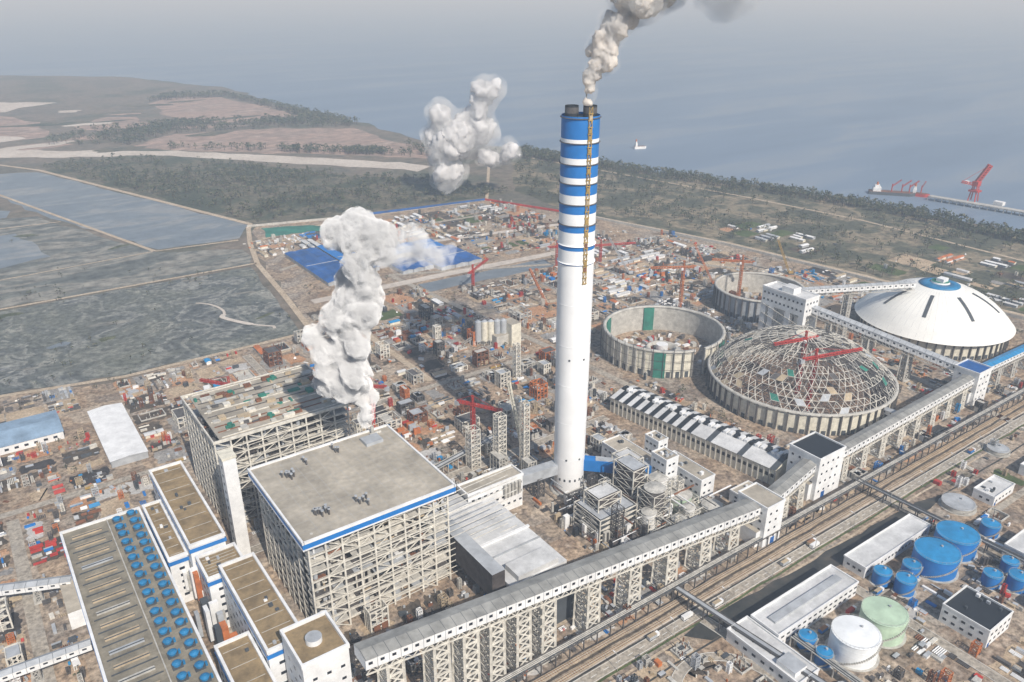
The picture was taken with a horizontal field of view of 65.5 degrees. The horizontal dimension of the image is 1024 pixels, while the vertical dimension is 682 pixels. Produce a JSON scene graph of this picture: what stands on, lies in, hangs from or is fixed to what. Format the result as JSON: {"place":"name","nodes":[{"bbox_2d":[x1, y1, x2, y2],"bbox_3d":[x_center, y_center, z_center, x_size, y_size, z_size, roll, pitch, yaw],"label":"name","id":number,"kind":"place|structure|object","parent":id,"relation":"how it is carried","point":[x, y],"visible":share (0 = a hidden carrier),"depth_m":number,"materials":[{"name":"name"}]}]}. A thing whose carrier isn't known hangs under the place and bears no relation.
{"place":"outdoors","nodes":[
{"label":"outdoors","id":0,"kind":"place"},
{"bbox_2d":[0,594,31,681],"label":"turbine yard","id":1,"kind":"structure","parent":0,"point":[10,645],"depth_m":456.88,"materials":[{"name":"metal"}]},
{"bbox_2d":[0,234,50,267],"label":"pond water","id":2,"kind":"structure","parent":0,"point":[16,250],"depth_m":1136.44,"materials":[{"name":"liquid"}]},
{"bbox_2d":[0,386,81,422],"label":"construction yard","id":3,"kind":"structure","parent":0,"point":[68,405],"depth_m":714.34,"materials":[{"name":"orange paint"}]},
{"bbox_2d":[0,428,113,502],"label":"construction yard","id":4,"kind":"structure","parent":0,"point":[91,476],"depth_m":619.13,"materials":[{"name":"orange paint"}]},
{"bbox_2d":[24,471,152,565],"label":"construction yard","id":5,"kind":"structure","parent":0,"point":[51,548],"depth_m":569.36,"materials":[{"name":"red paint"}]},
{"bbox_2d":[0,172,246,248],"bbox_3d":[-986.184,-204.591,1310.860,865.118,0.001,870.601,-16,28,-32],"label":"pond water","id":6,"kind":"structure","parent":0,"point":[124,216],"depth_m":1335.28,"materials":[{"name":"liquid"}]},
{"bbox_2d":[0,216,251,307],"bbox_3d":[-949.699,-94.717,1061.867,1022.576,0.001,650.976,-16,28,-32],"label":"marsh field","id":7,"kind":"structure","parent":0,"point":[64,247],"depth_m":1082.86,"materials":[{"name":"grey liquid"}]},
{"bbox_2d":[0,267,298,394],"bbox_3d":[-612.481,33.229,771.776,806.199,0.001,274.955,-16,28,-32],"label":"mud flat","id":8,"kind":"structure","parent":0,"point":[171,323],"depth_m":878.36,"materials":[{"name":"grey soil"}]},
{"bbox_2d":[0,149,429,171],"bbox_3d":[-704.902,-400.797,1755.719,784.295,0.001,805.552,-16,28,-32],"label":"sand bank","id":9,"kind":"structure","parent":0,"point":[213,155],"depth_m":1783.31,"materials":[{"name":"beige sand"}]},
{"bbox_2d":[149,97,290,122],"bbox_3d":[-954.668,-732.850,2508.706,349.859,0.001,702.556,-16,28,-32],"label":"dry field","id":10,"kind":"structure","parent":0,"point":[219,107],"depth_m":2482.73,"materials":[{"name":"brown soil"}]},
{"bbox_2d":[113,351,391,681],"bbox_3d":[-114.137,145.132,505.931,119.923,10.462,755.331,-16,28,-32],"label":"construction yard","id":11,"kind":"structure","parent":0,"point":[176,420],"depth_m":729.72,"materials":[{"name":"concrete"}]},
{"bbox_2d":[36,156,512,223],"bbox_3d":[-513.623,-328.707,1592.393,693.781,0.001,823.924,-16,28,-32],"label":"scrub ground","id":12,"kind":"structure","parent":0,"point":[175,162],"depth_m":1481.72,"materials":[{"name":"green plant"}]},
{"bbox_2d":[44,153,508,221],"bbox_3d":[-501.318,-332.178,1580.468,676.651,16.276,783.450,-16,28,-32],"label":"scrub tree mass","id":13,"kind":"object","parent":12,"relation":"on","point":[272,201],"visible":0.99,"depth_m":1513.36,"materials":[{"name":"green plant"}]},
{"bbox_2d":[134,128,431,158],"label":"dry field","id":14,"kind":"structure","parent":0,"point":[272,137],"depth_m":1959.70,"materials":[{"name":"brown soil"}]},
{"bbox_2d":[343,575,536,681],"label":"ground","id":15,"kind":"structure","parent":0,"point":[377,621],"depth_m":464.96,"materials":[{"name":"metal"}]},
{"bbox_2d":[423,77,500,194],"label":"steam plume","id":16,"kind":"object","parent":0,"point":[448,141],"depth_m":1377.85,"materials":[{"name":"white"}]},
{"bbox_2d":[418,259,552,291],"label":"shallow pond","id":17,"kind":"structure","parent":0,"point":[458,280],"depth_m":1037.41,"materials":[{"name":"liquid"}]},
{"bbox_2d":[345,385,664,601],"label":"construction site ground","id":18,"kind":"structure","parent":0,"point":[403,406],"depth_m":681.82,"materials":[{"name":"brown soil"}]},
{"bbox_2d":[0,0,1023,232],"bbox_3d":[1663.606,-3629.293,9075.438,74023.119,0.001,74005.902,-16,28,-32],"label":"river water","id":19,"kind":"structure","parent":0,"point":[845,98],"depth_m":3723.98,"materials":[{"name":"liquid"}]},
{"bbox_2d":[0,200,1023,681],"bbox_3d":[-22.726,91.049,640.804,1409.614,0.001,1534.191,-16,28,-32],"label":"plant yard ground","id":20,"kind":"structure","parent":0,"point":[296,282],"depth_m":647.36,"materials":[{"name":"soil"}]},
{"bbox_2d":[180,363,391,531],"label":"boiler house under construction","id":21,"kind":"structure","parent":20,"relation":"on","point":[258,420],"depth_m":563.99,"materials":[{"name":"metal"}]},
{"bbox_2d":[243,231,332,256],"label":"workers camp","id":22,"kind":"object","parent":20,"relation":"on","point":[309,237],"visible":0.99,"depth_m":1171.17,"materials":[{"name":"beige concrete"}]},
{"bbox_2d":[285,247,361,285],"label":"blue roof shed","id":23,"kind":"structure","parent":20,"relation":"on","point":[324,267],"depth_m":1057.88,"materials":[{"name":"blue metal"}]},
{"bbox_2d":[306,286,446,332],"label":"workers camp","id":24,"kind":"object","parent":20,"relation":"on","point":[399,297],"visible":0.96,"depth_m":930.13,"materials":[{"name":"paint"}]},
{"bbox_2d":[247,424,516,626],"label":"boiler house","id":25,"kind":"structure","parent":20,"relation":"on","point":[351,521],"depth_m":474.30,"materials":[{"name":"concrete"}]},
{"bbox_2d":[174,270,669,437],"bbox_3d":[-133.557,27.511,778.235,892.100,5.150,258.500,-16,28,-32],"label":"shipping container stack","id":26,"kind":"object","parent":20,"relation":"on","point":[408,425],"visible":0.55,"depth_m":854.63,"materials":[{"name":"metal"}]},
{"bbox_2d":[317,198,597,263],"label":"workers camp","id":27,"kind":"object","parent":20,"relation":"on","point":[551,232],"visible":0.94,"depth_m":1237.75,"materials":[{"name":"red paint"}]},
{"bbox_2d":[428,464,523,513],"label":"induced draft fan building","id":28,"kind":"structure","parent":20,"relation":"on","point":[514,484],"depth_m":559.40,"materials":[{"name":"white paint"}]},
{"bbox_2d":[253,314,700,670],"bbox_3d":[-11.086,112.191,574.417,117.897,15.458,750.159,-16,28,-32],"label":"construction site","id":29,"kind":"object","parent":20,"relation":"on","point":[272,360],"visible":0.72,"depth_m":796.08,"materials":[{"name":"metal"}]},
{"bbox_2d":[462,317,520,346],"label":"concrete batching plant","id":30,"kind":"object","parent":20,"relation":"on","point":[502,331],"visible":0.99,"depth_m":832.38,"materials":[{"name":"metal"}]},
{"bbox_2d":[435,497,566,593],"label":"electrostatic precipitator","id":31,"kind":"object","parent":20,"relation":"on","point":[496,560],"visible":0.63,"depth_m":496.77,"materials":[{"name":"metal"}]},
{"bbox_2d":[550,104,601,497],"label":"chimney","id":32,"kind":"object","parent":20,"relation":"on","point":[579,140],"visible":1,"depth_m":523.38,"materials":[{"name":"white paint"}]},
{"bbox_2d":[582,0,675,105],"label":"chimney smoke","id":33,"kind":"object","parent":32,"relation":"on","point":[601,49],"visible":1,"depth_m":467.35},
{"bbox_2d":[521,455,651,498],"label":"flue duct","id":34,"kind":"object","parent":20,"relation":"on","point":[538,473],"visible":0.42,"depth_m":583.09,"materials":[{"name":"metal"}]},
{"bbox_2d":[467,526,735,681],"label":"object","id":35,"kind":"structure","parent":20,"relation":"on","point":[647,590],"depth_m":493.55,"materials":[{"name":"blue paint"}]},
{"bbox_2d":[551,447,730,568],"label":"desulphurisation plant","id":36,"kind":"object","parent":20,"relation":"on","point":[605,509],"visible":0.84,"depth_m":547.37,"materials":[{"name":"paint"}]},
{"bbox_2d":[369,303,975,651],"bbox_3d":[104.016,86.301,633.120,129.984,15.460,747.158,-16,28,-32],"label":"construction site","id":37,"kind":"object","parent":20,"relation":"on","point":[437,346],"visible":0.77,"depth_m":836.43,"materials":[{"name":"white paint"}]},
{"bbox_2d":[458,265,978,518],"bbox_3d":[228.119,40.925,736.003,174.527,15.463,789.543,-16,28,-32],"label":"site stores","id":38,"kind":"structure","parent":20,"relation":"on","point":[542,312],"depth_m":950.85,"materials":[{"name":"white paint"}]},
{"bbox_2d":[508,391,1023,681],"bbox_3d":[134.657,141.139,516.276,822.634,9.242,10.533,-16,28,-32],"label":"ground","id":39,"kind":"structure","parent":20,"relation":"on","point":[573,649],"depth_m":517.34,"materials":[{"name":"brown soil"}]},
{"bbox_2d":[532,401,1023,681],"bbox_3d":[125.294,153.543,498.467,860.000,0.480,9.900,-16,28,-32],"label":"railway track","id":40,"kind":"structure","parent":20,"relation":"on","point":[589,663],"depth_m":520.96,"materials":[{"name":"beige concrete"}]},
{"bbox_2d":[0,75,1023,397],"bbox_3d":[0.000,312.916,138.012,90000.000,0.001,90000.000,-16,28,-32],"label":"ground","id":41,"kind":"structure","parent":0,"point":[90,99],"depth_m":2013.58,"materials":[{"name":"soil"}]},
{"bbox_2d":[0,410,64,455],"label":"blue roof workshop","id":42,"kind":"structure","parent":41,"relation":"on","point":[25,433],"depth_m":658.09,"materials":[{"name":"white paint"}]},
{"bbox_2d":[0,575,72,604],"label":"level conveyor","id":43,"kind":"object","parent":41,"relation":"on","point":[34,585],"visible":1,"depth_m":481.39,"materials":[{"name":"white metal"}]},
{"bbox_2d":[0,638,92,681],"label":"level conveyor","id":44,"kind":"object","parent":41,"relation":"on","point":[32,666],"visible":1,"depth_m":428.33,"materials":[{"name":"white metal"}]},
{"bbox_2d":[87,403,148,467],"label":"white roof shed","id":45,"kind":"structure","parent":41,"relation":"on","point":[120,439],"depth_m":655.38,"materials":[{"name":"paint"}]},
{"bbox_2d":[59,506,221,681],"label":"turbine hall","id":46,"kind":"structure","parent":41,"relation":"on","point":[124,602],"depth_m":441.98,"materials":[{"name":"brown paint"}]},
{"bbox_2d":[142,499,195,602],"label":"deaerator building","id":47,"kind":"structure","parent":41,"relation":"on","point":[171,546],"depth_m":486.08,"materials":[{"name":"white paint"}]},
{"bbox_2d":[182,567,237,664],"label":"switchgear block","id":48,"kind":"structure","parent":47,"relation":"attached to","point":[214,617],"depth_m":445.00,"materials":[{"name":"orange paint"}]},
{"bbox_2d":[148,460,226,602],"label":"bunker bay building","id":49,"kind":"structure","parent":41,"relation":"on","point":[194,520],"depth_m":496.60,"materials":[{"name":"white paint"}]},
{"bbox_2d":[46,111,352,144],"bbox_3d":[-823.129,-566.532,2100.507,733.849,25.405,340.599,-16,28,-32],"label":"field hedge trees","id":50,"kind":"object","parent":41,"relation":"on","point":[169,123],"visible":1,"depth_m":2124.46,"materials":[{"name":"green plant"}]},
{"bbox_2d":[195,542,242,627],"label":"link building","id":51,"kind":"structure","parent":41,"relation":"on","point":[209,562],"depth_m":461.04,"materials":[{"name":"white paint"}]},
{"bbox_2d":[216,448,250,555],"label":"lift shaft tower","id":52,"kind":"structure","parent":41,"relation":"on","point":[232,492],"depth_m":501.74,"materials":[{"name":"white paint"}]},
{"bbox_2d":[214,631,276,681],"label":"deaerator building","id":53,"kind":"structure","parent":41,"relation":"on","point":[240,657],"depth_m":399.76,"materials":[{"name":"white paint"}]},
{"bbox_2d":[146,89,359,124],"bbox_3d":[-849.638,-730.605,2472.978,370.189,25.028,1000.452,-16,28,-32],"label":"shore trees","id":54,"kind":"object","parent":41,"relation":"on","point":[291,108],"visible":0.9,"depth_m":2589.65,"materials":[{"name":"green plant"}]},
{"bbox_2d":[218,552,297,681],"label":"bunker bay building","id":55,"kind":"structure","parent":41,"relation":"on","point":[259,610],"depth_m":422.65,"materials":[{"name":"white paint"}]},
{"bbox_2d":[166,137,429,156],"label":"field hedge trees","id":56,"kind":"object","parent":41,"relation":"on","point":[356,148],"visible":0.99,"depth_m":1829.13,"materials":[{"name":"green plant"}]},
{"bbox_2d":[279,610,351,681],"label":"conveyor head tower","id":57,"kind":"structure","parent":41,"relation":"on","point":[316,647],"depth_m":380.28,"materials":[{"name":"white paint"}]},
{"bbox_2d":[317,242,379,273],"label":"blue roof shed","id":58,"kind":"structure","parent":41,"relation":"on","point":[352,260],"depth_m":1090.78,"materials":[{"name":"paint"}]},
{"bbox_2d":[412,245,481,270],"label":"blue roof shed","id":59,"kind":"structure","parent":41,"relation":"on","point":[444,257],"depth_m":1094.88,"materials":[{"name":"blue metal"}]},
{"bbox_2d":[18,209,1023,674],"bbox_3d":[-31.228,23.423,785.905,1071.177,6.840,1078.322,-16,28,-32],"label":"yard bushes","id":60,"kind":"object","parent":41,"relation":"on","point":[506,343],"visible":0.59,"depth_m":765.88,"materials":[{"name":"green plant"}]},
{"bbox_2d":[354,498,761,681],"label":"coal conveyor gallery","id":61,"kind":"object","parent":41,"relation":"on","point":[425,634],"visible":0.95,"depth_m":428.56,"materials":[{"name":"white paint"}]},
{"bbox_2d":[247,198,1023,319],"bbox_3d":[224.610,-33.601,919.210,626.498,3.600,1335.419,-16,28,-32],"label":"perimeter wall","id":62,"kind":"structure","parent":41,"relation":"on","point":[692,237],"depth_m":1258.60,"materials":[{"name":"concrete"}]},
{"bbox_2d":[600,302,727,378],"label":"ring silo wall","id":63,"kind":"structure","parent":41,"relation":"on","point":[656,358],"depth_m":825.73,"materials":[{"name":"concrete"}]},
{"bbox_2d":[651,446,678,500],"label":"control building","id":64,"kind":"structure","parent":41,"relation":"on","point":[664,460],"depth_m":572.26,"materials":[{"name":"white paint"}]},
{"bbox_2d":[673,450,715,505],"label":"gypsum building","id":65,"kind":"structure","parent":41,"relation":"on","point":[697,475],"depth_m":576.27,"materials":[{"name":"white paint"}]},
{"bbox_2d":[610,385,788,484],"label":"long storage shed","id":66,"kind":"structure","parent":41,"relation":"on","point":[765,461],"depth_m":644.73,"materials":[{"name":"white metal"}]},
{"bbox_2d":[672,585,826,681],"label":"pipe rack","id":67,"kind":"object","parent":41,"relation":"on","point":[720,616],"visible":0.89,"depth_m":456.42,"materials":[{"name":"metal"}]},
{"bbox_2d":[712,272,803,321],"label":"ring silo wall","id":68,"kind":"structure","parent":41,"relation":"on","point":[727,300],"depth_m":946.44,"materials":[{"name":"concrete"}]},
{"bbox_2d":[493,387,1023,681],"bbox_3d":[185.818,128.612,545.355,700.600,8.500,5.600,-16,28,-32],"label":"pipe rack","id":69,"kind":"object","parent":41,"relation":"on","point":[706,566],"visible":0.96,"depth_m":515.28,"materials":[{"name":"metal"}]},
{"bbox_2d":[494,143,1023,242],"bbox_3d":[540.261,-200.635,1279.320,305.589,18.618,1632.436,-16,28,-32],"label":"shoreline tree belt","id":70,"kind":"object","parent":41,"relation":"on","point":[554,155],"visible":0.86,"depth_m":1414.25,"materials":[{"name":"green plant"}]},
{"bbox_2d":[735,482,785,547],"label":"conveyor transfer tower","id":71,"kind":"structure","parent":41,"relation":"on","point":[771,504],"depth_m":532.67,"materials":[{"name":"white paint"}]},
{"bbox_2d":[514,155,1023,306],"bbox_3d":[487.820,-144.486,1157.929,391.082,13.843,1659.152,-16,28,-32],"label":"riverside trees","id":72,"kind":"object","parent":41,"relation":"on","point":[659,184],"visible":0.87,"depth_m":1297.47,"materials":[{"name":"green plant"}]},
{"bbox_2d":[758,281,819,354],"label":"coal silo feed tower","id":73,"kind":"structure","parent":41,"relation":"on","point":[786,302],"depth_m":812.75,"materials":[{"name":"white paint"}]},
{"bbox_2d":[768,458,815,523],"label":"coal conveyor gallery","id":74,"kind":"object","parent":41,"relation":"on","point":[786,484],"visible":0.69,"depth_m":561.04,"materials":[{"name":"white paint"}]},
{"bbox_2d":[726,564,858,681],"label":"workshop building","id":75,"kind":"structure","parent":41,"relation":"on","point":[779,622],"depth_m":459.70,"materials":[{"name":"white paint"}]},
{"bbox_2d":[593,230,999,407],"bbox_3d":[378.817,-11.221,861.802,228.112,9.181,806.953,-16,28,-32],"label":"site stores","id":76,"kind":"structure","parent":41,"relation":"on","point":[657,254],"depth_m":1067.33,"materials":[{"name":"beige concrete"}]},
{"bbox_2d":[705,325,898,435],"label":"coal storage dome under construction","id":77,"kind":"structure","parent":41,"relation":"on","point":[867,364],"depth_m":692.10,"materials":[{"name":"concrete"}]},
{"bbox_2d":[785,431,846,500],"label":"conveyor transfer tower","id":78,"kind":"structure","parent":41,"relation":"on","point":[824,454],"depth_m":583.20,"materials":[{"name":"white paint"}]},
{"bbox_2d":[824,614,883,671],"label":"storage tank","id":79,"kind":"object","parent":41,"relation":"on","point":[854,643],"visible":0.98,"depth_m":439.06,"materials":[{"name":"metal"}]},
{"bbox_2d":[801,280,915,337],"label":"coal conveyor gallery","id":80,"kind":"object","parent":41,"relation":"on","point":[854,288],"visible":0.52,"depth_m":830.22,"materials":[{"name":"white paint"}]},
{"bbox_2d":[810,305,958,382],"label":"coal conveyor gallery","id":81,"kind":"object","parent":41,"relation":"on","point":[836,319],"visible":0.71,"depth_m":760.65,"materials":[{"name":"white paint"}]},
{"bbox_2d":[859,594,910,648],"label":"storage tank","id":82,"kind":"object","parent":41,"relation":"on","point":[889,618],"visible":0.85,"depth_m":453.62,"materials":[{"name":"metal"}]},
{"bbox_2d":[842,513,930,577],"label":"warehouse","id":83,"kind":"structure","parent":41,"relation":"on","point":[893,540],"depth_m":524.21,"materials":[{"name":"white paint"}]},
{"bbox_2d":[839,374,974,479],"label":"coal conveyor gallery","id":84,"kind":"object","parent":41,"relation":"on","point":[875,432],"visible":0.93,"depth_m":648.33,"materials":[{"name":"white paint"}]},
{"bbox_2d":[854,276,1015,360],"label":"coal storage dome","id":85,"kind":"structure","parent":41,"relation":"on","point":[946,317],"depth_m":814.71,"materials":[{"name":"metal"}]},
{"bbox_2d":[909,536,962,583],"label":"storage tank","id":86,"kind":"object","parent":41,"relation":"on","point":[940,560],"visible":0.97,"depth_m":504.04,"materials":[{"name":"metal"}]},
{"bbox_2d":[852,477,1023,569],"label":"pipe rack","id":87,"kind":"object","parent":41,"relation":"on","point":[988,543],"visible":0.66,"depth_m":558.34,"materials":[{"name":"metal"}]},
{"bbox_2d":[934,519,981,563],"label":"storage tank","id":88,"kind":"object","parent":41,"relation":"on","point":[965,539],"visible":0.75,"depth_m":521.92,"materials":[{"name":"metal"}]},
{"bbox_2d":[949,358,992,405],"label":"conveyor transfer tower","id":89,"kind":"structure","parent":41,"relation":"on","point":[979,372],"depth_m":713.26,"materials":[{"name":"white paint"}]},
{"bbox_2d":[938,585,1013,647],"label":"pump station building","id":90,"kind":"structure","parent":41,"relation":"on","point":[970,613],"depth_m":461.84,"materials":[{"name":"white paint"}]},
{"bbox_2d":[971,474,1014,505],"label":"gate house","id":91,"kind":"structure","parent":41,"relation":"on","point":[993,490],"depth_m":584.20,"materials":[{"name":"white paint"}]},
{"bbox_2d":[983,344,1023,385],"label":"coal conveyor gallery","id":92,"kind":"object","parent":41,"relation":"on","point":[1005,359],"visible":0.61,"depth_m":755.79,"materials":[{"name":"white paint"}]},
{"bbox_2d":[0,209,1023,681],"bbox_3d":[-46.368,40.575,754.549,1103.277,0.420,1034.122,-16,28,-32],"label":"plant road","id":93,"kind":"structure","parent":0,"point":[36,631],"depth_m":565.74,"materials":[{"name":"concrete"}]},
{"bbox_2d":[455,385,1023,681],"bbox_3d":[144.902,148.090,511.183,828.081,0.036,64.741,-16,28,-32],"label":"drainage and track strips","id":94,"kind":"object","parent":93,"relation":"on","point":[681,558],"visible":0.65,"depth_m":522.21,"materials":[{"name":"brown concrete"}]},
{"bbox_2d":[684,495,941,639],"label":"coal slurry trench","id":95,"kind":"object","parent":93,"relation":"on","point":[748,605],"visible":0.58,"depth_m":505.33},
{"bbox_2d":[0,156,1023,397],"bbox_3d":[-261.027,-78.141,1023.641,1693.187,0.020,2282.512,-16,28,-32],"label":"embankment road","id":96,"kind":"structure","parent":0,"point":[294,308],"depth_m":1114.50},
{"bbox_2d":[622,637,774,681],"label":"tank farm yard","id":97,"kind":"structure","parent":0,"point":[665,676],"depth_m":437.78,"materials":[{"name":"paint"}]},
{"bbox_2d":[485,420,925,624],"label":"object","id":98,"kind":"structure","parent":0,"point":[596,438],"depth_m":642.86,"materials":[{"name":"orange paint"}]},
{"bbox_2d":[447,346,1023,677],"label":"equipment yard","id":99,"kind":"structure","parent":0,"point":[501,378],"depth_m":731.39,"materials":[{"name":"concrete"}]},
{"bbox_2d":[510,154,1023,313],"bbox_3d":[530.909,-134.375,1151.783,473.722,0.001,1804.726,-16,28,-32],"label":"riverside ground","id":100,"kind":"structure","parent":0,"point":[863,244],"depth_m":1267.25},
{"bbox_2d":[720,221,835,254],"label":"riverside hamlet","id":101,"kind":"structure","parent":100,"relation":"on","point":[779,235],"depth_m":1210.54,"materials":[{"name":"white paint"}]},
{"bbox_2d":[866,244,1023,311],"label":"riverside hamlet","id":102,"kind":"structure","parent":100,"relation":"on","point":[997,263],"depth_m":1064.84,"materials":[{"name":"white"}]},
{"bbox_2d":[717,354,887,412],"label":"dome floor","id":103,"kind":"structure","parent":0,"point":[815,399],"depth_m":751.13,"materials":[{"name":"brown soil"}]},
{"bbox_2d":[783,267,868,313],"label":"silo yard","id":104,"kind":"structure","parent":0,"point":[844,279],"depth_m":1019.25,"materials":[{"name":"soil"}]},
{"bbox_2d":[835,333,953,393],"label":"silo yard","id":105,"kind":"structure","parent":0,"point":[881,358],"depth_m":788.47,"materials":[{"name":"red paint"}]},
{"bbox_2d":[783,382,1012,523],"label":"conveyor side yard","id":106,"kind":"structure","parent":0,"point":[922,436],"depth_m":661.07,"materials":[{"name":"metal"}]},
{"bbox_2d":[837,634,982,681],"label":"tank farm yard","id":107,"kind":"structure","parent":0,"point":[940,657],"depth_m":434.82,"materials":[{"name":"paint"}]},
{"bbox_2d":[846,468,1023,681],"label":"tank farm yard","id":108,"kind":"structure","parent":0,"point":[1010,663],"depth_m":487.96,"materials":[{"name":"brown paint"}]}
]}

